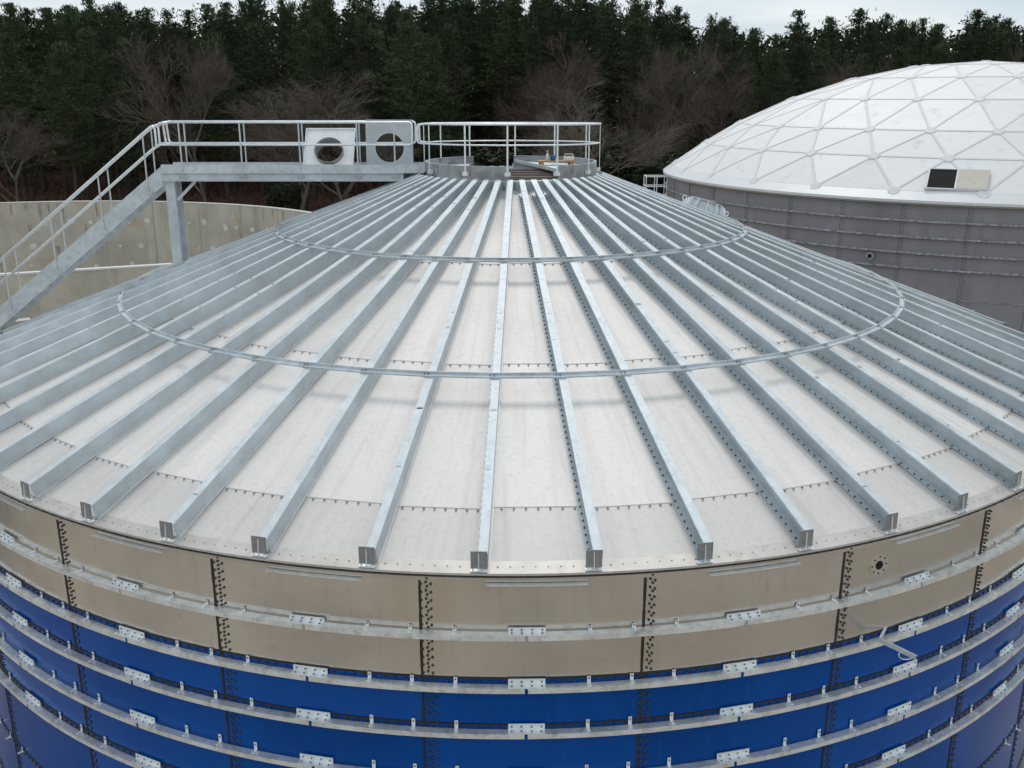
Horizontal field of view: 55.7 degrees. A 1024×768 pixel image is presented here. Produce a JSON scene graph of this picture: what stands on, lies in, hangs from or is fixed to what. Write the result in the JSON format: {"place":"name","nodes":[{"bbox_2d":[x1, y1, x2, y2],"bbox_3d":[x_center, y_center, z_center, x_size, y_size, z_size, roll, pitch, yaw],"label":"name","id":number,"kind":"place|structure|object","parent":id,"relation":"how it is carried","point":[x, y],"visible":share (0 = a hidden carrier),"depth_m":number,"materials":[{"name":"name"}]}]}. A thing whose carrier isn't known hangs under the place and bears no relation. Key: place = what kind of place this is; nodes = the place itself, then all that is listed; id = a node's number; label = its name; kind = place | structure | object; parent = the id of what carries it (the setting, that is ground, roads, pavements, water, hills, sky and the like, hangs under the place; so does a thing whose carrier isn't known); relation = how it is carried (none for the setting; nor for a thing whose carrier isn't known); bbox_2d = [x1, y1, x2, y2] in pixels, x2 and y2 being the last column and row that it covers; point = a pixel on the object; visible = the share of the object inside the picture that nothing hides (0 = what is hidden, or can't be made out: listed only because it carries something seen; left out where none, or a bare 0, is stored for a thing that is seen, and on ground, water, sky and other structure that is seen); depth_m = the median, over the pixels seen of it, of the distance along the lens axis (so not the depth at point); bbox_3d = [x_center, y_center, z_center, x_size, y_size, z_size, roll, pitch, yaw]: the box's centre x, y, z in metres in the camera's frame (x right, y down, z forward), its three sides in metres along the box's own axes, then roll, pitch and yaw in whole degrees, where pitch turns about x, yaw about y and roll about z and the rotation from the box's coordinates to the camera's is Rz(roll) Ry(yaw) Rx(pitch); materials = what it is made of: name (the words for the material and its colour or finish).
{"place":"outdoors","nodes":[
{"label":"outdoors","id":0,"kind":"place"},
{"bbox_2d":[0,102,1023,767],"bbox_3d":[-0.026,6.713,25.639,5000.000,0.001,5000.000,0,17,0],"label":"ground","id":1,"kind":"structure","parent":0,"point":[54,172],"depth_m":154.25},
{"bbox_2d":[0,21,48,194],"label":"pine tree","id":2,"kind":"object","parent":1,"relation":"on","point":[25,36],"visible":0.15,"depth_m":134.48,"materials":[{"name":"green plant"}]},
{"bbox_2d":[0,2,51,200],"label":"pine tree","id":3,"kind":"object","parent":1,"relation":"on","point":[11,21],"visible":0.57,"depth_m":123.60,"materials":[{"name":"green plant"}]},
{"bbox_2d":[2,7,50,190],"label":"pine tree","id":4,"kind":"object","parent":1,"relation":"on","point":[28,19],"visible":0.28,"depth_m":138.88,"materials":[{"name":"green plant"}]},
{"bbox_2d":[0,32,65,201],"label":"pine tree","id":5,"kind":"object","parent":1,"relation":"on","point":[8,70],"visible":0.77,"depth_m":106.17,"materials":[{"name":"green plant"}]},
{"bbox_2d":[0,105,72,201],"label":"leafless tree","id":6,"kind":"object","parent":1,"relation":"on","point":[26,143],"visible":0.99,"depth_m":101.26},
{"bbox_2d":[25,7,68,194],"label":"pine tree","id":7,"kind":"object","parent":1,"relation":"on","point":[47,17],"visible":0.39,"depth_m":133.25,"materials":[{"name":"green plant"}]},
{"bbox_2d":[26,41,107,200],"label":"pine tree","id":8,"kind":"object","parent":1,"relation":"on","point":[58,58],"visible":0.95,"depth_m":102.22,"materials":[{"name":"green plant"}]},
{"bbox_2d":[36,8,122,200],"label":"pine tree","id":9,"kind":"object","parent":1,"relation":"on","point":[74,53],"visible":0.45,"depth_m":112.08,"materials":[{"name":"green plant"}]},
{"bbox_2d":[44,26,128,199],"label":"pine tree","id":10,"kind":"object","parent":1,"relation":"on","point":[87,38],"visible":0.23,"depth_m":117.76,"materials":[{"name":"green plant"}]},
{"bbox_2d":[81,3,146,196],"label":"pine tree","id":11,"kind":"object","parent":1,"relation":"on","point":[107,26],"visible":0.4,"depth_m":126.71,"materials":[{"name":"green plant"}]},
{"bbox_2d":[76,48,152,199],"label":"pine tree","id":12,"kind":"object","parent":1,"relation":"on","point":[106,85],"visible":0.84,"depth_m":108.20,"materials":[{"name":"green plant"}]},
{"bbox_2d":[92,1,146,187],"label":"pine tree","id":13,"kind":"object","parent":1,"relation":"on","point":[116,6],"visible":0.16,"depth_m":142.19,"materials":[{"name":"green plant"}]},
{"bbox_2d":[90,9,150,193],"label":"pine tree","id":14,"kind":"object","parent":1,"relation":"on","point":[129,173],"visible":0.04,"depth_m":133.22,"materials":[{"name":"green plant"}]},
{"bbox_2d":[104,37,163,183],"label":"pine tree","id":15,"kind":"object","parent":1,"relation":"on","point":[126,64],"visible":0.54,"depth_m":115.17,"materials":[{"name":"green plant"}]},
{"bbox_2d":[0,200,310,334],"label":"concrete tank","id":16,"kind":"object","parent":1,"relation":"on","point":[139,245],"visible":0.14,"depth_m":58.98,"materials":[{"name":"concrete"}]},
{"bbox_2d":[128,14,184,198],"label":"pine tree","id":17,"kind":"object","parent":1,"relation":"on","point":[147,34],"visible":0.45,"depth_m":128.74,"materials":[{"name":"green plant"}]},
{"bbox_2d":[83,16,236,201],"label":"leafless tree","id":18,"kind":"object","parent":1,"relation":"on","point":[201,71],"visible":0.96,"depth_m":102.46,"materials":[{"name":"plant"}]},
{"bbox_2d":[142,7,192,163],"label":"pine tree","id":19,"kind":"object","parent":1,"relation":"on","point":[166,14],"visible":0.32,"depth_m":134.64,"materials":[{"name":"green plant"}]},
{"bbox_2d":[0,177,391,211],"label":"bracken","id":20,"kind":"object","parent":1,"relation":"on","point":[186,195],"visible":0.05,"depth_m":139.70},
{"bbox_2d":[157,9,239,195],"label":"pine tree","id":21,"kind":"object","parent":1,"relation":"on","point":[189,33],"visible":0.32,"depth_m":132.59,"materials":[{"name":"green plant"}]},
{"bbox_2d":[175,36,224,199],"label":"pine tree","id":22,"kind":"object","parent":1,"relation":"on","point":[195,43],"visible":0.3,"depth_m":127.71,"materials":[{"name":"green plant"}]},
{"bbox_2d":[181,3,235,182],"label":"pine tree","id":23,"kind":"object","parent":1,"relation":"on","point":[206,10],"visible":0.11,"depth_m":150.96,"materials":[{"name":"green plant"}]},
{"bbox_2d":[0,120,424,333],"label":"access walkway","id":24,"kind":"structure","parent":1,"relation":"on","point":[111,223],"depth_m":22.05,"materials":[{"name":"metal"}]},
{"bbox_2d":[303,128,355,164],"bbox_3d":[-4.151,-5.313,22.058,1.130,1.115,0.286,0,-19,0],"label":"duct collar","id":25,"kind":"object","parent":24,"relation":"on","point":[330,136],"visible":0.89,"depth_m":22.11,"materials":[{"name":"metal"}]},
{"bbox_2d":[365,120,412,164],"bbox_3d":[-2.816,-5.496,22.262,1.080,1.125,0.014,0,12,0],"label":"duct collar","id":26,"kind":"object","parent":24,"relation":"on","point":[375,132],"visible":0.79,"depth_m":22.22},
{"bbox_2d":[183,31,260,203],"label":"pine tree","id":27,"kind":"object","parent":1,"relation":"on","point":[225,156],"visible":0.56,"depth_m":115.49,"materials":[{"name":"green plant"}]},
{"bbox_2d":[200,10,249,188],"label":"pine tree","id":28,"kind":"object","parent":1,"relation":"on","point":[214,25],"visible":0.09,"depth_m":143.62,"materials":[{"name":"green plant"}]},
{"bbox_2d":[210,0,258,192],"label":"pine tree","id":29,"kind":"object","parent":1,"relation":"on","point":[226,6],"visible":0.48,"depth_m":135.36,"materials":[{"name":"green plant"}]},
{"bbox_2d":[224,0,280,190],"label":"pine tree","id":30,"kind":"object","parent":1,"relation":"on","point":[256,160],"visible":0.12,"depth_m":139.37,"materials":[{"name":"green plant"}]},
{"bbox_2d":[225,0,291,196],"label":"pine tree","id":31,"kind":"object","parent":1,"relation":"on","point":[251,11],"visible":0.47,"depth_m":131.10,"materials":[{"name":"green plant"}]},
{"bbox_2d":[230,21,303,182],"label":"pine tree","id":32,"kind":"object","parent":1,"relation":"on","point":[256,36],"visible":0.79,"depth_m":127.52,"materials":[{"name":"green plant"}]},
{"bbox_2d":[264,181,309,210],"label":"bush","id":33,"kind":"object","parent":1,"relation":"on","point":[283,194],"visible":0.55,"depth_m":104.04,"materials":[{"name":"green plant"}]},
{"bbox_2d":[262,6,316,191],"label":"pine tree","id":34,"kind":"object","parent":1,"relation":"on","point":[286,13],"visible":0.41,"depth_m":134.47,"materials":[{"name":"green plant"}]},
{"bbox_2d":[214,64,387,210],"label":"leafless tree","id":35,"kind":"object","parent":1,"relation":"on","point":[304,195],"visible":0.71,"depth_m":99.74,"materials":[{"name":"plant"}]},
{"bbox_2d":[278,0,342,200],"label":"pine tree","id":36,"kind":"object","parent":1,"relation":"on","point":[303,5],"visible":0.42,"depth_m":125.67,"materials":[{"name":"green plant"}]},
{"bbox_2d":[287,21,349,208],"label":"pine tree","id":37,"kind":"object","parent":1,"relation":"on","point":[317,43],"visible":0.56,"depth_m":115.28,"materials":[{"name":"green plant"}]},
{"bbox_2d":[305,0,352,194],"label":"pine tree","id":38,"kind":"object","parent":1,"relation":"on","point":[328,10],"visible":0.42,"depth_m":130.52,"materials":[{"name":"green plant"}]},
{"bbox_2d":[226,82,434,200],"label":"leafless tree","id":39,"kind":"object","parent":1,"relation":"on","point":[384,149],"visible":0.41,"depth_m":101.79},
{"bbox_2d":[326,15,366,194],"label":"pine tree","id":40,"kind":"object","parent":1,"relation":"on","point":[348,45],"visible":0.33,"depth_m":128.78,"materials":[{"name":"green plant"}]},
{"bbox_2d":[333,21,400,190],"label":"pine tree","id":41,"kind":"object","parent":1,"relation":"on","point":[365,43],"visible":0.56,"depth_m":111.73,"materials":[{"name":"green plant"}]},
{"bbox_2d":[345,28,403,185],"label":"pine tree","id":42,"kind":"object","parent":1,"relation":"on","point":[375,35],"visible":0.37,"depth_m":115.40,"materials":[{"name":"green plant"}]},
{"bbox_2d":[378,4,404,181],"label":"pine tree","id":43,"kind":"object","parent":1,"relation":"on","point":[390,13],"visible":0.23,"depth_m":141.15,"materials":[{"name":"green plant"}]},
{"bbox_2d":[368,8,449,152],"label":"pine tree","id":44,"kind":"object","parent":1,"relation":"on","point":[408,31],"visible":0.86,"depth_m":107.78,"materials":[{"name":"green plant"}]},
{"bbox_2d":[387,27,433,161],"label":"pine tree","id":45,"kind":"object","parent":1,"relation":"on","point":[414,155],"visible":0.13,"depth_m":118.11,"materials":[{"name":"green plant"}]},
{"bbox_2d":[402,0,447,157],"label":"pine tree","id":46,"kind":"object","parent":1,"relation":"on","point":[424,16],"visible":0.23,"depth_m":142.18,"materials":[{"name":"green plant"}]},
{"bbox_2d":[411,37,470,161],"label":"pine tree","id":47,"kind":"object","parent":1,"relation":"on","point":[437,79],"visible":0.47,"depth_m":111.45,"materials":[{"name":"green plant"}]},
{"bbox_2d":[405,21,487,156],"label":"pine tree","id":48,"kind":"object","parent":1,"relation":"on","point":[448,43],"visible":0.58,"depth_m":115.53,"materials":[{"name":"green plant"}]},
{"bbox_2d":[426,0,478,143],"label":"pine tree","id":49,"kind":"object","parent":1,"relation":"on","point":[441,12],"visible":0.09,"depth_m":146.36,"materials":[{"name":"green plant"}]},
{"bbox_2d":[427,0,484,148],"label":"pine tree","id":50,"kind":"object","parent":1,"relation":"on","point":[455,7],"visible":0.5,"depth_m":134.21,"materials":[{"name":"green plant"}]},
{"bbox_2d":[445,0,494,146],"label":"pine tree","id":51,"kind":"object","parent":1,"relation":"on","point":[471,11],"visible":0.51,"depth_m":142.61,"materials":[{"name":"green plant"}]},
{"bbox_2d":[432,146,533,165],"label":"bush","id":52,"kind":"object","parent":1,"relation":"on","point":[480,155],"visible":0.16,"depth_m":112.05,"materials":[{"name":"green plant"}]},
{"bbox_2d":[460,0,518,153],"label":"pine tree","id":53,"kind":"object","parent":1,"relation":"on","point":[483,38],"visible":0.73,"depth_m":136.33,"materials":[{"name":"green plant"}]},
{"bbox_2d":[465,0,517,153],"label":"pine tree","id":54,"kind":"object","parent":1,"relation":"on","point":[495,15],"visible":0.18,"depth_m":143.70,"materials":[{"name":"green plant"}]},
{"bbox_2d":[472,0,534,151],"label":"pine tree","id":55,"kind":"object","parent":1,"relation":"on","point":[510,39],"visible":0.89,"depth_m":131.25,"materials":[{"name":"green plant"}]},
{"bbox_2d":[0,156,1023,767],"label":"bolted storage tank","id":56,"kind":"object","parent":1,"relation":"on","point":[530,462],"visible":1,"depth_m":13.91,"materials":[{"name":"silver metal"}]},
{"bbox_2d":[416,122,600,176],"bbox_3d":[-0.077,-5.394,22.039,4.182,1.073,4.082,0,15,0],"label":"apex guardrail","id":57,"kind":"object","parent":56,"relation":"on","point":[514,124],"visible":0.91,"depth_m":20.94,"materials":[{"name":"metal"}]},
{"bbox_2d":[682,195,728,215],"bbox_3d":[4.796,-4.377,24.371,1.223,0.803,1.207,7,18,24],"label":"roof hatch","id":58,"kind":"object","parent":56,"relation":"on","point":[708,206],"visible":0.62,"depth_m":24.02,"materials":[{"name":"metal"}]},
{"bbox_2d":[0,0,1023,170],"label":"wood","id":59,"kind":"object","parent":1,"relation":"on","point":[814,36],"visible":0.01,"depth_m":185.42,"materials":[{"name":"plant"}]},
{"bbox_2d":[495,0,560,153],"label":"pine tree","id":60,"kind":"object","parent":1,"relation":"on","point":[520,46],"visible":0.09,"depth_m":140.71,"materials":[{"name":"green plant"}]},
{"bbox_2d":[514,0,566,155],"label":"pine tree","id":61,"kind":"object","parent":1,"relation":"on","point":[536,35],"visible":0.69,"depth_m":127.70,"materials":[{"name":"green plant"}]},
{"bbox_2d":[514,3,580,155],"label":"pine tree","id":62,"kind":"object","parent":1,"relation":"on","point":[551,12],"visible":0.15,"depth_m":132.64,"materials":[{"name":"green plant"}]},
{"bbox_2d":[490,22,611,155],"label":"leafless tree","id":63,"kind":"object","parent":1,"relation":"on","point":[550,81],"visible":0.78,"depth_m":111.87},
{"bbox_2d":[518,2,608,135],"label":"pine tree","id":64,"kind":"object","parent":1,"relation":"on","point":[560,20],"visible":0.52,"depth_m":126.89,"materials":[{"name":"green plant"}]},
{"bbox_2d":[560,0,633,131],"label":"pine tree","id":65,"kind":"object","parent":1,"relation":"on","point":[590,11],"visible":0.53,"depth_m":130.65,"materials":[{"name":"green plant"}]},
{"bbox_2d":[558,129,644,159],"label":"bush","id":66,"kind":"object","parent":1,"relation":"on","point":[610,148],"visible":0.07,"depth_m":112.29,"materials":[{"name":"green plant"}]},
{"bbox_2d":[515,73,695,174],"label":"leafless tree","id":67,"kind":"object","parent":1,"relation":"on","point":[636,158],"visible":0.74,"depth_m":101.28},
{"bbox_2d":[584,0,627,132],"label":"pine tree","id":68,"kind":"object","parent":1,"relation":"on","point":[609,20],"visible":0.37,"depth_m":141.88,"materials":[{"name":"green plant"}]},
{"bbox_2d":[596,3,653,139],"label":"pine tree","id":69,"kind":"object","parent":1,"relation":"on","point":[622,70],"visible":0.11,"depth_m":141.52,"materials":[{"name":"green plant"}]},
{"bbox_2d":[604,3,656,136],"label":"pine tree","id":70,"kind":"object","parent":1,"relation":"on","point":[636,8],"visible":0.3,"depth_m":132.41,"materials":[{"name":"green plant"}]},
{"bbox_2d":[601,17,671,141],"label":"pine tree","id":71,"kind":"object","parent":1,"relation":"on","point":[636,32],"visible":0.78,"depth_m":125.88,"materials":[{"name":"green plant"}]},
{"bbox_2d":[594,149,678,193],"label":"bush","id":72,"kind":"object","parent":1,"relation":"on","point":[634,175],"visible":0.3,"depth_m":105.53,"materials":[{"name":"green plant"}]},
{"bbox_2d":[612,105,697,153],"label":"leafless tree","id":73,"kind":"object","parent":1,"relation":"on","point":[682,138],"visible":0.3,"depth_m":112.05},
{"bbox_2d":[634,0,680,133],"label":"pine tree","id":74,"kind":"object","parent":1,"relation":"on","point":[659,20],"visible":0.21,"depth_m":141.08,"materials":[{"name":"green plant"}]},
{"bbox_2d":[604,22,735,152],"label":"leafless tree","id":75,"kind":"object","parent":1,"relation":"on","point":[675,79],"visible":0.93,"depth_m":110.15,"materials":[{"name":"plant"}]},
{"bbox_2d":[640,46,706,148],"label":"pine tree","id":76,"kind":"object","parent":1,"relation":"on","point":[682,50],"visible":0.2,"depth_m":125.22,"materials":[{"name":"green plant"}]},
{"bbox_2d":[656,4,701,71],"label":"pine tree","id":77,"kind":"object","parent":1,"relation":"on","point":[677,17],"visible":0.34,"depth_m":160.90,"materials":[{"name":"green plant"}]},
{"bbox_2d":[668,14,701,142],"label":"pine tree","id":78,"kind":"object","parent":1,"relation":"on","point":[686,33],"visible":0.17,"depth_m":147.38,"materials":[{"name":"green plant"}]},
{"bbox_2d":[650,44,762,147],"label":"leafless tree","id":79,"kind":"object","parent":1,"relation":"on","point":[716,119],"visible":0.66,"depth_m":113.23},
{"bbox_2d":[689,22,736,138],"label":"pine tree","id":80,"kind":"object","parent":1,"relation":"on","point":[714,30],"visible":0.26,"depth_m":128.33,"materials":[{"name":"green plant"}]},
{"bbox_2d":[686,20,759,145],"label":"pine tree","id":81,"kind":"object","parent":1,"relation":"on","point":[724,38],"visible":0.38,"depth_m":114.97,"materials":[{"name":"green plant"}]},
{"bbox_2d":[715,24,754,126],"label":"pine tree","id":82,"kind":"object","parent":1,"relation":"on","point":[735,46],"visible":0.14,"depth_m":138.51,"materials":[{"name":"green plant"}]},
{"bbox_2d":[727,62,763,124],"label":"pine tree","id":83,"kind":"object","parent":1,"relation":"on","point":[753,79],"visible":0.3,"depth_m":127.47,"materials":[{"name":"green plant"}]},
{"bbox_2d":[724,27,768,116],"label":"pine tree","id":84,"kind":"object","parent":1,"relation":"on","point":[754,32],"visible":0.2,"depth_m":147.57,"materials":[{"name":"green plant"}]},
{"bbox_2d":[748,33,789,112],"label":"pine tree","id":85,"kind":"object","parent":1,"relation":"on","point":[776,40],"visible":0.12,"depth_m":141.31,"materials":[{"name":"green plant"}]},
{"bbox_2d":[747,47,801,112],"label":"pine tree","id":86,"kind":"object","parent":1,"relation":"on","point":[774,61],"visible":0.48,"depth_m":113.94,"materials":[{"name":"green plant"}]},
{"bbox_2d":[778,9,812,94],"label":"pine tree","id":87,"kind":"object","parent":1,"relation":"on","point":[795,26],"visible":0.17,"depth_m":148.83,"materials":[{"name":"green plant"}]},
{"bbox_2d":[775,41,815,95],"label":"pine tree","id":88,"kind":"object","parent":1,"relation":"on","point":[799,63],"visible":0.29,"depth_m":135.14,"materials":[{"name":"green plant"}]},
{"bbox_2d":[799,38,836,91],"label":"pine tree","id":89,"kind":"object","parent":1,"relation":"on","point":[821,41],"visible":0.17,"depth_m":121.98,"materials":[{"name":"green plant"}]},
{"bbox_2d":[803,49,834,92],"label":"pine tree","id":90,"kind":"object","parent":1,"relation":"on","point":[819,66],"visible":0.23,"depth_m":113.34,"materials":[{"name":"green plant"}]},
{"bbox_2d":[799,19,853,93],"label":"pine tree","id":91,"kind":"object","parent":1,"relation":"on","point":[831,26],"visible":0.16,"depth_m":141.00,"materials":[{"name":"green plant"}]},
{"bbox_2d":[663,60,1023,332],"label":"domed tank","id":92,"kind":"object","parent":1,"relation":"on","point":[839,170],"visible":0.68,"depth_m":46.51,"materials":[{"name":"grey metal"}]},
{"bbox_2d":[924,168,990,191],"bbox_3d":[20.009,-9.178,43.500,2.586,0.900,1.194,8,18,25],"label":"dome hatch","id":93,"kind":"object","parent":92,"relation":"attached to","point":[970,180],"visible":1,"depth_m":43.43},
{"bbox_2d":[837,8,875,77],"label":"pine tree","id":94,"kind":"object","parent":1,"relation":"on","point":[858,20],"visible":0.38,"depth_m":160.98,"materials":[{"name":"green plant"}]},
{"bbox_2d":[849,21,889,77],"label":"pine tree","id":95,"kind":"object","parent":1,"relation":"on","point":[870,39],"visible":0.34,"depth_m":128.53,"materials":[{"name":"green plant"}]},
{"bbox_2d":[850,13,898,75],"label":"pine tree","id":96,"kind":"object","parent":1,"relation":"on","point":[886,24],"visible":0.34,"depth_m":138.69,"materials":[{"name":"green plant"}]},
{"bbox_2d":[881,25,920,70],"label":"pine tree","id":97,"kind":"object","parent":1,"relation":"on","point":[899,32],"visible":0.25,"depth_m":141.56,"materials":[{"name":"green plant"}]},
{"bbox_2d":[905,17,934,66],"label":"pine tree","id":98,"kind":"object","parent":1,"relation":"on","point":[922,30],"visible":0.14,"depth_m":147.15,"materials":[{"name":"green plant"}]},
{"bbox_2d":[950,26,977,62],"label":"pine tree","id":99,"kind":"object","parent":1,"relation":"on","point":[965,43],"visible":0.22,"depth_m":135.12,"materials":[{"name":"green plant"}]},
{"bbox_2d":[946,7,1003,62],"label":"pine tree","id":100,"kind":"object","parent":1,"relation":"on","point":[977,14],"visible":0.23,"depth_m":139.06,"materials":[{"name":"green plant"}]},
{"bbox_2d":[987,29,1019,61],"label":"pine tree","id":101,"kind":"object","parent":1,"relation":"on","point":[1000,44],"visible":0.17,"depth_m":141.46,"materials":[{"name":"green plant"}]},
{"bbox_2d":[0,0,1023,88],"label":"sky","id":102,"kind":"structure","parent":0,"point":[772,16],"materials":[{"name":"white"}]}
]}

